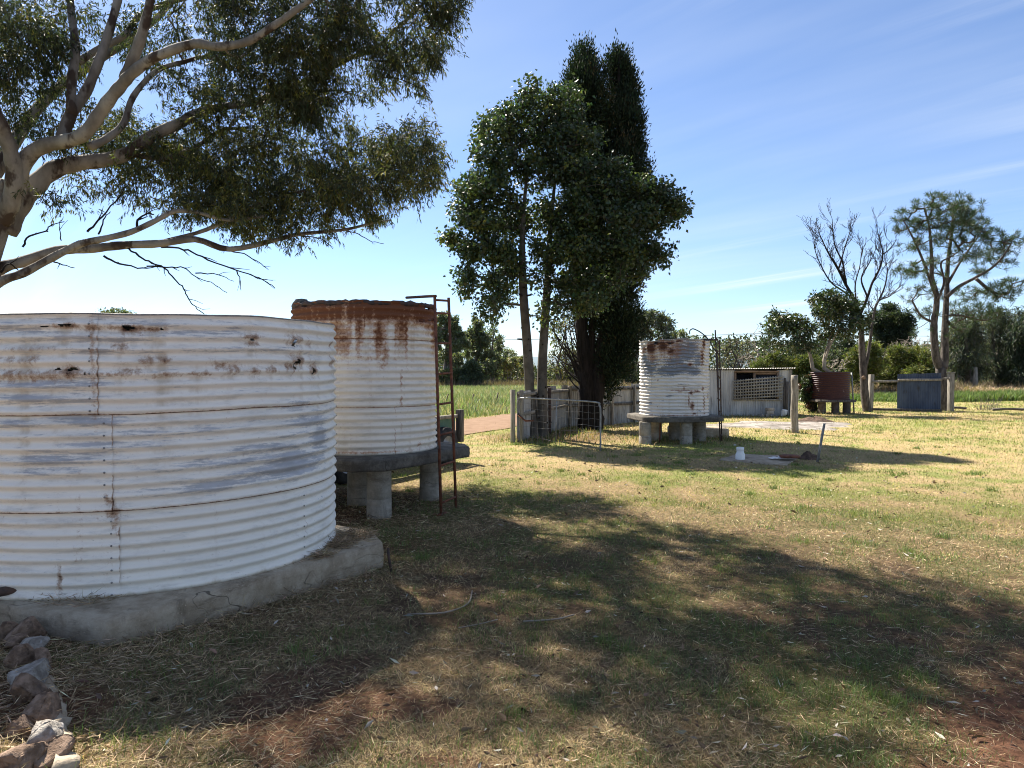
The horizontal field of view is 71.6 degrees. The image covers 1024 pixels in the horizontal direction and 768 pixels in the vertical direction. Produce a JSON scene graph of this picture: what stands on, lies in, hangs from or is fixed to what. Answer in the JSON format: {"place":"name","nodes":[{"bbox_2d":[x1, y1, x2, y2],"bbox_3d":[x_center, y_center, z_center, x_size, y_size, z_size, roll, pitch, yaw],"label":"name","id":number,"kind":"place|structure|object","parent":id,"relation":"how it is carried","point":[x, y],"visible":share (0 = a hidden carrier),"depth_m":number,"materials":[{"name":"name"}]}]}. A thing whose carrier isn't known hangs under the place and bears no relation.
{"place":"outdoors","nodes":[
{"label":"outdoors","id":0,"kind":"place"},
{"bbox_2d":[455,413,516,434],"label":"dirt road","id":1,"kind":"structure","parent":0,"point":[483,424],"depth_m":21.25,"materials":[{"name":"beige soil"}]},
{"bbox_2d":[435,384,560,418],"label":"paddock grass","id":2,"kind":"structure","parent":0,"point":[484,401],"depth_m":29.96,"materials":[{"name":"green plant"}]},
{"bbox_2d":[0,377,1023,767],"bbox_3d":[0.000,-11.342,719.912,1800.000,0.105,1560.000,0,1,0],"label":"ground","id":3,"kind":"structure","parent":0,"point":[862,479],"depth_m":4.56,"materials":[{"name":"green plant"}]},
{"bbox_2d":[0,616,79,767],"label":"stone edging","id":4,"kind":"object","parent":3,"relation":"on","point":[48,743],"visible":1,"depth_m":3.13,"materials":[{"name":"grey stone"}]},
{"bbox_2d":[94,307,143,313],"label":"gum tree","id":5,"kind":"object","parent":3,"relation":"on","point":[118,310],"visible":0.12,"depth_m":62.31,"materials":[{"name":"green plant"}]},
{"bbox_2d":[0,525,383,645],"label":"tank slab","id":6,"kind":"structure","parent":3,"relation":"on","point":[126,617],"depth_m":4.40,"materials":[{"name":"concrete"}]},
{"bbox_2d":[0,312,336,600],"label":"water tank","id":7,"kind":"object","parent":6,"relation":"on","point":[146,453],"visible":1,"depth_m":4.48,"materials":[{"name":"white metal"}]},
{"bbox_2d":[0,0,479,313],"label":"gum tree","id":8,"kind":"object","parent":3,"relation":"on","point":[228,188],"visible":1,"depth_m":11.04,"materials":[{"name":"green plant"}]},
{"bbox_2d":[387,548,392,571],"bbox_3d":[-0.975,1.404,5.657,0.051,0.194,0.024,0,1,19],"label":"burnt stick","id":9,"kind":"object","parent":3,"relation":"on","point":[388,557],"visible":1,"depth_m":5.65,"materials":[{"name":"wood"}]},
{"bbox_2d":[334,409,463,483],"bbox_3d":[-2.418,0.934,11.501,1.700,0.920,3.520,1,1,30],"label":"farm trailer","id":10,"kind":"object","parent":3,"relation":"on","point":[445,426],"visible":0.13,"depth_m":12.25,"materials":[{"name":"metal"}]},
{"bbox_2d":[334,442,469,519],"bbox_3d":[-1.776,1.128,8.583,2.052,0.736,2.013,1,1,32],"label":"tank stand","id":11,"kind":"object","parent":3,"relation":"on","point":[369,484],"visible":0.42,"depth_m":7.76,"materials":[{"name":"concrete"}]},
{"bbox_2d":[291,299,437,455],"bbox_3d":[-1.761,-0.117,8.549,1.723,1.768,1.726,0,1,0],"label":"water tank","id":12,"kind":"object","parent":11,"relation":"on","point":[384,401],"visible":0.61,"depth_m":7.79,"materials":[{"name":"white metal"}]},
{"bbox_2d":[405,295,456,515],"bbox_3d":[-1.041,0.201,8.205,0.806,2.506,0.513,1,1,28],"label":"ladder","id":13,"kind":"object","parent":3,"relation":"on","point":[438,404],"visible":0.98,"depth_m":8.02,"materials":[{"name":"metal"}]},
{"bbox_2d":[407,590,472,614],"bbox_3d":[-0.409,1.498,4.823,0.202,0.017,0.648,1,1,38],"label":"twig","id":14,"kind":"object","parent":3,"relation":"on","point":[468,602],"visible":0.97,"depth_m":4.67,"materials":[{"name":"grey plant"}]},
{"bbox_2d":[435,366,444,383],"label":"sapling","id":15,"kind":"object","parent":3,"relation":"on","point":[439,371],"visible":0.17,"depth_m":56.15,"materials":[{"name":"green plant"}]},
{"bbox_2d":[439,366,460,383],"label":"sapling","id":16,"kind":"object","parent":3,"relation":"on","point":[446,377],"visible":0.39,"depth_m":55.88,"materials":[{"name":"green plant"}]},
{"bbox_2d":[437,310,471,369],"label":"gum tree","id":17,"kind":"object","parent":3,"relation":"on","point":[460,339],"visible":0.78,"depth_m":57.44,"materials":[{"name":"green plant"}]},
{"bbox_2d":[442,348,466,360],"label":"gum tree","id":18,"kind":"object","parent":3,"relation":"on","point":[456,352],"visible":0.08,"depth_m":67.90,"materials":[{"name":"green plant"}]},
{"bbox_2d":[452,364,461,384],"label":"sapling","id":19,"kind":"object","parent":3,"relation":"on","point":[458,373],"visible":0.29,"depth_m":56.13,"materials":[{"name":"green plant"}]},
{"bbox_2d":[458,358,483,385],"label":"sheoak tree","id":20,"kind":"object","parent":3,"relation":"on","point":[470,370],"visible":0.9,"depth_m":55.18,"materials":[{"name":"green plant"}]},
{"bbox_2d":[463,314,492,362],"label":"gum tree","id":21,"kind":"object","parent":3,"relation":"on","point":[480,342],"visible":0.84,"depth_m":61.31,"materials":[{"name":"green plant"}]},
{"bbox_2d":[458,619,497,627],"bbox_3d":[-0.209,1.501,4.443,0.273,0.015,0.018,-1,1,-28],"label":"twig","id":22,"kind":"object","parent":3,"relation":"on","point":[477,624],"visible":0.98,"depth_m":4.44,"materials":[{"name":"grey wood"}]},
{"bbox_2d":[478,349,505,381],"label":"gum tree","id":23,"kind":"object","parent":3,"relation":"on","point":[490,360],"visible":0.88,"depth_m":60.74,"materials":[{"name":"green plant"}]},
{"bbox_2d":[485,323,506,381],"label":"gum tree","id":24,"kind":"object","parent":3,"relation":"on","point":[499,341],"visible":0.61,"depth_m":63.30,"materials":[{"name":"green plant"}]},
{"bbox_2d":[434,69,561,437],"bbox_3d":[-0.230,-2.963,16.962,3.186,8.780,2.522,0,1,0],"label":"kurrajong tree","id":25,"kind":"object","parent":3,"relation":"on","point":[499,161],"visible":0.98,"depth_m":16.60,"materials":[{"name":"green plant"}]},
{"bbox_2d":[490,342,511,381],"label":"gum tree","id":26,"kind":"object","parent":3,"relation":"on","point":[496,379],"visible":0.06,"depth_m":69.95,"materials":[{"name":"green plant"}]},
{"bbox_2d":[498,358,514,380],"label":"young gum tree","id":27,"kind":"object","parent":3,"relation":"on","point":[507,365],"visible":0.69,"depth_m":63.50,"materials":[{"name":"green plant"}]},
{"bbox_2d":[503,347,518,381],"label":"gum tree","id":28,"kind":"object","parent":3,"relation":"on","point":[511,351],"visible":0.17,"depth_m":71.59,"materials":[{"name":"green plant"}]},
{"bbox_2d":[503,356,519,382],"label":"young gum tree","id":29,"kind":"object","parent":3,"relation":"on","point":[514,359],"visible":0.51,"depth_m":64.85,"materials":[{"name":"green plant"}]},
{"bbox_2d":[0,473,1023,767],"bbox_3d":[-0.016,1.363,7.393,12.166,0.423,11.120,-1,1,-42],"label":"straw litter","id":30,"kind":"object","parent":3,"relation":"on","point":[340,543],"visible":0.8,"depth_m":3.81,"materials":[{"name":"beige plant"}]},
{"bbox_2d":[4,422,1023,767],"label":"fallen leaves","id":31,"kind":"object","parent":3,"relation":"on","point":[214,652],"visible":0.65,"depth_m":3.67,"materials":[{"name":"plant"}]},
{"bbox_2d":[517,355,523,379],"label":"young gum tree","id":32,"kind":"object","parent":3,"relation":"on","point":[521,369],"visible":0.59,"depth_m":67.17,"materials":[{"name":"green plant"}]},
{"bbox_2d":[523,614,574,621],"bbox_3d":[0.244,1.504,4.548,0.363,0.014,0.043,0,1,-22],"label":"twig","id":33,"kind":"object","parent":3,"relation":"on","point":[548,619],"visible":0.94,"depth_m":4.53,"materials":[{"name":"grey wood"}]},
{"bbox_2d":[547,312,576,381],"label":"gum tree","id":34,"kind":"object","parent":3,"relation":"on","point":[556,368],"visible":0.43,"depth_m":61.44,"materials":[{"name":"green plant"}]},
{"bbox_2d":[559,351,577,382],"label":"young gum tree","id":35,"kind":"object","parent":3,"relation":"on","point":[566,377],"visible":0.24,"depth_m":60.45,"materials":[{"name":"green plant"}]},
{"bbox_2d":[510,383,639,442],"bbox_3d":[2.673,0.632,20.821,1.364,1.249,11.369,1,1,33],"label":"iron fence","id":36,"kind":"object","parent":3,"relation":"on","point":[620,408],"visible":0.51,"depth_m":20.12,"materials":[{"name":"grey metal"}]},
{"bbox_2d":[517,397,600,451],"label":"farm gate","id":37,"kind":"structure","parent":36,"relation":"attached to","point":[570,430],"depth_m":15.04,"materials":[{"name":"metal"}]},
{"bbox_2d":[512,72,695,437],"bbox_3d":[2.089,-3.045,16.859,4.401,8.915,2.719,0,1,14],"label":"kurrajong tree","id":38,"kind":"object","parent":3,"relation":"on","point":[607,200],"visible":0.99,"depth_m":16.57,"materials":[{"name":"green plant"}]},
{"bbox_2d":[549,28,658,430],"bbox_3d":[2.404,-4.229,19.410,3.073,11.180,2.656,1,1,27],"label":"cypress tree","id":39,"kind":"object","parent":3,"relation":"on","point":[620,115],"visible":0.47,"depth_m":19.18,"materials":[{"name":"green plant"}]},
{"bbox_2d":[615,359,639,384],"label":"sheoak tree","id":40,"kind":"object","parent":3,"relation":"on","point":[634,379],"visible":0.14,"depth_m":52.96,"materials":[{"name":"green plant"}]},
{"bbox_2d":[629,308,677,372],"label":"gum tree","id":41,"kind":"object","parent":3,"relation":"on","point":[655,320],"visible":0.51,"depth_m":57.91,"materials":[{"name":"green plant"}]},
{"bbox_2d":[659,423,660,442],"bbox_3d":[3.285,0.843,15.818,0.133,0.948,0.063,0,1,-25],"label":"garden tap","id":42,"kind":"object","parent":3,"relation":"on","point":[659,432],"visible":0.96,"depth_m":15.82,"materials":[{"name":"metal"}]},
{"bbox_2d":[470,410,876,452],"bbox_3d":[5.804,1.140,21.670,7.736,0.169,18.870,1,1,41],"label":"grass patch","id":43,"kind":"object","parent":3,"relation":"on","point":[558,439],"visible":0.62,"depth_m":16.68,"materials":[{"name":"green plant"}]},
{"bbox_2d":[627,413,723,443],"bbox_3d":[3.695,1.029,16.367,1.946,0.656,1.872,0,1,-7],"label":"tank stand","id":44,"kind":"object","parent":3,"relation":"on","point":[684,430],"visible":0.78,"depth_m":15.59,"materials":[{"name":"concrete"}]},
{"bbox_2d":[639,338,709,416],"bbox_3d":[3.730,-0.158,16.350,1.593,1.730,1.595,0,1,0],"label":"water tank","id":45,"kind":"object","parent":44,"relation":"on","point":[674,377],"visible":1,"depth_m":15.67,"materials":[{"name":"white metal"}]},
{"bbox_2d":[689,328,718,398],"bbox_3d":[4.380,-0.470,16.321,0.714,1.629,0.201,1,1,35],"label":"hose","id":46,"kind":"object","parent":45,"relation":"attached to","point":[712,347],"visible":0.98,"depth_m":16.19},
{"bbox_2d":[670,326,714,368],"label":"gum tree","id":47,"kind":"object","parent":3,"relation":"on","point":[680,334],"visible":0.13,"depth_m":60.86,"materials":[{"name":"green plant"}]},
{"bbox_2d":[667,425,728,437],"bbox_3d":[4.664,1.202,17.747,1.312,0.260,1.219,0,1,0],"label":"concrete block","id":48,"kind":"object","parent":3,"relation":"on","point":[712,431],"depth_m":17.15,"materials":[{"name":"grey concrete"}]},
{"bbox_2d":[702,330,721,441],"bbox_3d":[4.585,0.044,16.128,0.577,2.534,0.320,0,1,-23],"label":"pipe","id":49,"kind":"object","parent":3,"relation":"on","point":[720,409],"visible":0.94,"depth_m":16.11,"materials":[{"name":"metal"}]},
{"bbox_2d":[438,333,1007,382],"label":"wood","id":50,"kind":"object","parent":3,"relation":"on","point":[550,377],"visible":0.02,"depth_m":88.27,"materials":[{"name":"green plant"}]},
{"bbox_2d":[439,378,1023,394],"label":"dry weeds","id":51,"kind":"object","parent":3,"relation":"on","point":[878,389],"visible":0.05,"depth_m":51.17,"materials":[{"name":"green plant"}]},
{"bbox_2d":[710,333,765,368],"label":"gum tree","id":52,"kind":"object","parent":3,"relation":"on","point":[735,345],"visible":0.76,"depth_m":57.48,"materials":[{"name":"green plant"}]},
{"bbox_2d":[708,368,793,415],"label":"tin shed","id":53,"kind":"structure","parent":3,"relation":"on","point":[746,406],"depth_m":25.31,"materials":[{"name":"metal"}]},
{"bbox_2d":[734,371,778,398],"bbox_3d":[8.695,0.034,25.285,1.588,1.006,0.100,0,1,0],"label":"window","id":54,"kind":"structure","parent":53,"relation":"in","point":[758,374],"depth_m":25.30,"materials":[{"name":"grey wood"}]},
{"bbox_2d":[733,375,782,399],"bbox_3d":[8.719,0.132,25.154,1.786,0.871,0.028,0,1,0],"label":"lattice panel","id":55,"kind":"object","parent":53,"relation":"attached to","point":[759,388],"visible":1,"depth_m":25.14,"materials":[{"name":"grey wood"}]},
{"bbox_2d":[738,323,775,367],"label":"bare bush","id":56,"kind":"object","parent":3,"relation":"on","point":[750,357],"visible":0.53,"depth_m":50.04,"materials":[{"name":"grey plant"}]},
{"bbox_2d":[719,454,797,465],"bbox_3d":[4.487,1.379,12.862,1.183,0.100,1.416,1,1,31],"label":"septic pad","id":57,"kind":"object","parent":3,"relation":"on","point":[759,459],"visible":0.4,"depth_m":12.64,"materials":[{"name":"concrete"}]},
{"bbox_2d":[735,447,744,459],"bbox_3d":[4.074,1.236,12.676,0.164,0.215,0.163,0,1,0],"label":"pipe fitting","id":58,"kind":"object","parent":57,"relation":"on","point":[740,454],"visible":1,"depth_m":12.62,"materials":[{"name":"white plastic"}]},
{"bbox_2d":[779,454,800,458],"bbox_3d":[4.944,1.279,12.615,0.364,0.050,0.358,0,1,0],"label":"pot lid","id":59,"kind":"object","parent":57,"relation":"on","point":[789,456],"visible":1,"depth_m":12.52,"materials":[{"name":"metal"}]},
{"bbox_2d":[746,348,792,367],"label":"olive bush","id":60,"kind":"object","parent":3,"relation":"on","point":[770,360],"visible":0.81,"depth_m":44.97,"materials":[{"name":"green plant"}]},
{"bbox_2d":[790,375,800,432],"bbox_3d":[7.348,0.571,18.438,0.205,1.608,0.223,-1,1,-38],"label":"timber post","id":61,"kind":"object","parent":3,"relation":"on","point":[794,404],"visible":0.98,"depth_m":18.37,"materials":[{"name":"wood"}]},
{"bbox_2d":[782,343,818,357],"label":"dark tree","id":62,"kind":"object","parent":3,"relation":"on","point":[799,353],"visible":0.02,"depth_m":74.64,"materials":[{"name":"green plant"}]},
{"bbox_2d":[798,374,817,412],"bbox_3d":[11.408,0.393,27.294,0.904,1.738,0.845,0,1,0],"label":"climbing bush","id":63,"kind":"object","parent":3,"relation":"on","point":[805,387],"visible":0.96,"depth_m":27.20,"materials":[{"name":"green plant"}]},
{"bbox_2d":[786,350,831,386],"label":"olive bush","id":64,"kind":"object","parent":3,"relation":"on","point":[802,367],"visible":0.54,"depth_m":44.26,"materials":[{"name":"green plant"}]},
{"bbox_2d":[798,451,821,459],"bbox_3d":[5.420,1.308,12.922,0.495,0.182,0.373,0,1,0],"label":"soil heap","id":65,"kind":"object","parent":3,"relation":"on","point":[807,455],"visible":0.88,"depth_m":12.85,"materials":[{"name":"brown soil"}]},
{"bbox_2d":[798,416,834,421],"bbox_3d":[9.452,1.109,22.327,1.526,0.242,0.822,0,1,0],"label":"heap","id":66,"kind":"object","parent":3,"relation":"on","point":[815,419],"visible":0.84,"depth_m":22.16,"materials":[{"name":"plant"}]},
{"bbox_2d":[806,339,829,368],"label":"dark tree","id":67,"kind":"object","parent":3,"relation":"on","point":[817,351],"visible":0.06,"depth_m":75.49,"materials":[{"name":"green plant"}]},
{"bbox_2d":[816,423,825,461],"bbox_3d":[5.453,1.087,12.580,0.302,0.789,0.045,-1,1,-37],"label":"metal stake","id":68,"kind":"object","parent":3,"relation":"on","point":[820,443],"visible":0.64,"depth_m":12.58,"materials":[{"name":"grey metal"}]},
{"bbox_2d":[809,399,855,413],"bbox_3d":[12.142,0.871,27.121,1.551,0.586,1.547,0,1,0],"label":"tank stand","id":69,"kind":"object","parent":3,"relation":"on","point":[835,406],"visible":0.66,"depth_m":26.54,"materials":[{"name":"grey concrete"}]},
{"bbox_2d":[810,372,849,399],"bbox_3d":[12.141,0.064,27.105,1.404,1.040,1.406,0,1,0],"label":"water tank","id":70,"kind":"object","parent":69,"relation":"on","point":[831,386],"visible":0.96,"depth_m":26.52,"materials":[{"name":"brown metal"}]},
{"bbox_2d":[755,305,827,371],"bbox_3d":[10.664,-1.652,26.979,2.716,2.759,1.892,0,1,0],"label":"planter tree","id":71,"kind":"object","parent":70,"relation":"in","point":[787,325],"visible":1,"depth_m":26.77,"materials":[{"name":"green plant"}]},
{"bbox_2d":[804,286,875,371],"bbox_3d":[12.598,-2.025,27.088,2.704,3.501,1.927,0,1,0],"label":"planter tree","id":72,"kind":"object","parent":70,"relation":"in","point":[836,307],"visible":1,"depth_m":26.83,"materials":[{"name":"green plant"}]},
{"bbox_2d":[827,357,849,371],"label":"bare bush","id":73,"kind":"object","parent":3,"relation":"on","point":[833,366],"visible":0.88,"depth_m":43.84,"materials":[{"name":"beige plant"}]},
{"bbox_2d":[820,332,858,371],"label":"dark tree","id":74,"kind":"object","parent":3,"relation":"on","point":[836,351],"visible":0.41,"depth_m":71.28,"materials":[{"name":"green plant"}]},
{"bbox_2d":[832,363,858,380],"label":"dark tree","id":75,"kind":"object","parent":3,"relation":"on","point":[842,369],"visible":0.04,"depth_m":60.40,"materials":[{"name":"green plant"}]},
{"bbox_2d":[850,373,854,411],"bbox_3d":[12.790,0.342,26.968,0.467,1.554,0.059,0,1,2],"label":"iron standpipe","id":76,"kind":"object","parent":3,"relation":"on","point":[851,377],"visible":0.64,"depth_m":26.94,"materials":[{"name":"grey metal"}]},
{"bbox_2d":[798,200,909,411],"bbox_3d":[13.481,-2.996,28.125,4.722,8.314,1.393,0,1,-12],"label":"bare tree","id":77,"kind":"object","parent":3,"relation":"on","point":[864,356],"visible":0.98,"depth_m":27.94,"materials":[{"name":"brown plant"}]},
{"bbox_2d":[840,339,890,386],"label":"olive bush","id":78,"kind":"object","parent":3,"relation":"on","point":[875,367],"visible":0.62,"depth_m":46.27,"materials":[{"name":"green plant"}]},
{"bbox_2d":[864,301,918,379],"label":"dark pine tree","id":79,"kind":"object","parent":3,"relation":"on","point":[893,323],"visible":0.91,"depth_m":65.38,"materials":[{"name":"green plant"}]},
{"bbox_2d":[879,343,908,391],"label":"olive bush","id":80,"kind":"object","parent":3,"relation":"on","point":[895,356],"visible":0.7,"depth_m":47.11,"materials":[{"name":"green plant"}]},
{"bbox_2d":[883,336,930,355],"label":"bare bush","id":81,"kind":"object","parent":3,"relation":"on","point":[911,342],"visible":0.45,"depth_m":55.94,"materials":[{"name":"green plant"}]},
{"bbox_2d":[868,372,955,410],"bbox_3d":[15.946,0.326,28.372,3.402,1.594,0.233,0,1,0],"label":"blue panel fence","id":82,"kind":"object","parent":3,"relation":"on","point":[918,392],"visible":0.91,"depth_m":28.40,"materials":[{"name":"metal"}]},
{"bbox_2d":[898,343,934,373],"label":"olive bush","id":83,"kind":"object","parent":3,"relation":"on","point":[918,360],"visible":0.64,"depth_m":45.94,"materials":[{"name":"green plant"}]},
{"bbox_2d":[883,385,1023,392],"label":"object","id":84,"kind":"object","parent":3,"relation":"on","point":[986,388],"visible":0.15,"depth_m":45.40,"materials":[{"name":"green plant"}]},
{"bbox_2d":[889,189,1023,410],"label":"pine tree","id":85,"kind":"object","parent":3,"relation":"on","point":[940,359],"visible":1,"depth_m":28.47,"materials":[{"name":"green plant"}]},
{"bbox_2d":[933,308,1002,385],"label":"pepper tree","id":86,"kind":"object","parent":3,"relation":"on","point":[964,357],"visible":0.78,"depth_m":49.31,"materials":[{"name":"green plant"}]},
{"bbox_2d":[972,367,977,386],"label":"old post","id":87,"kind":"object","parent":3,"relation":"on","point":[975,375],"visible":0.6,"depth_m":48.95,"materials":[{"name":"grey wood"}]},
{"bbox_2d":[971,395,993,410],"bbox_3d":[19.453,0.748,29.122,1.232,0.674,0.645,0,1,0],"label":"weed clump","id":88,"kind":"object","parent":3,"relation":"on","point":[980,406],"visible":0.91,"depth_m":29.21,"materials":[{"name":"beige plant"}]},
{"bbox_2d":[983,394,1003,409],"bbox_3d":[19.795,0.736,29.253,0.893,0.692,0.553,0,1,0],"label":"weed clump","id":89,"kind":"object","parent":3,"relation":"on","point":[994,405],"visible":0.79,"depth_m":29.23,"materials":[{"name":"beige plant"}]},
{"bbox_2d":[973,301,1017,385],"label":"pepper tree","id":90,"kind":"object","parent":3,"relation":"on","point":[993,342],"visible":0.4,"depth_m":51.23,"materials":[{"name":"green plant"}]},
{"bbox_2d":[992,408,1023,410],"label":"fallen log","id":91,"kind":"object","parent":3,"relation":"on","point":[996,409],"visible":1,"depth_m":28.54,"materials":[{"name":"grey wood"}]},
{"bbox_2d":[995,301,1023,386],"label":"pepper tree","id":92,"kind":"object","parent":3,"relation":"on","point":[1015,342],"visible":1,"depth_m":49.85,"materials":[{"name":"green plant"}]},
{"bbox_2d":[0,0,1023,356],"label":"sky","id":93,"kind":"structure","parent":0,"point":[771,112],"materials":[{"name":"blue"}]},
{"bbox_2d":[441,353,933,368],"bbox_3d":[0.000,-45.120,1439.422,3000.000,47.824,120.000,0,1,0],"label":"hills","id":94,"kind":"structure","parent":0,"point":[535,360],"depth_m":1422.31,"materials":[{"name":"green plant"}]},
{"bbox_2d":[706,421,850,430],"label":"ash ground","id":95,"kind":"structure","parent":0,"point":[779,425],"depth_m":20.59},
{"bbox_2d":[781,409,787,416],"bbox_3d":[9.508,1.005,24.805,0.234,0.262,0.344,0,1,24],"label":"rock","id":96,"kind":"object","parent":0,"point":[783,412],"visible":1,"depth_m":24.68,"materials":[{"name":"white stone"}]},
{"bbox_2d":[800,388,1023,401],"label":"tall green grass","id":97,"kind":"structure","parent":0,"point":[1008,394],"depth_m":38.24,"materials":[{"name":"green plant"}]},
{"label":"utility pole","id":98,"kind":"object","parent":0,"visible":0},
{"bbox_2d":[504,333,867,339],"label":"power line","id":99,"kind":"object","parent":98,"relation":"attached to","point":[657,336],"visible":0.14,"depth_m":84.47,"materials":[{"name":"metal"}]}
]}

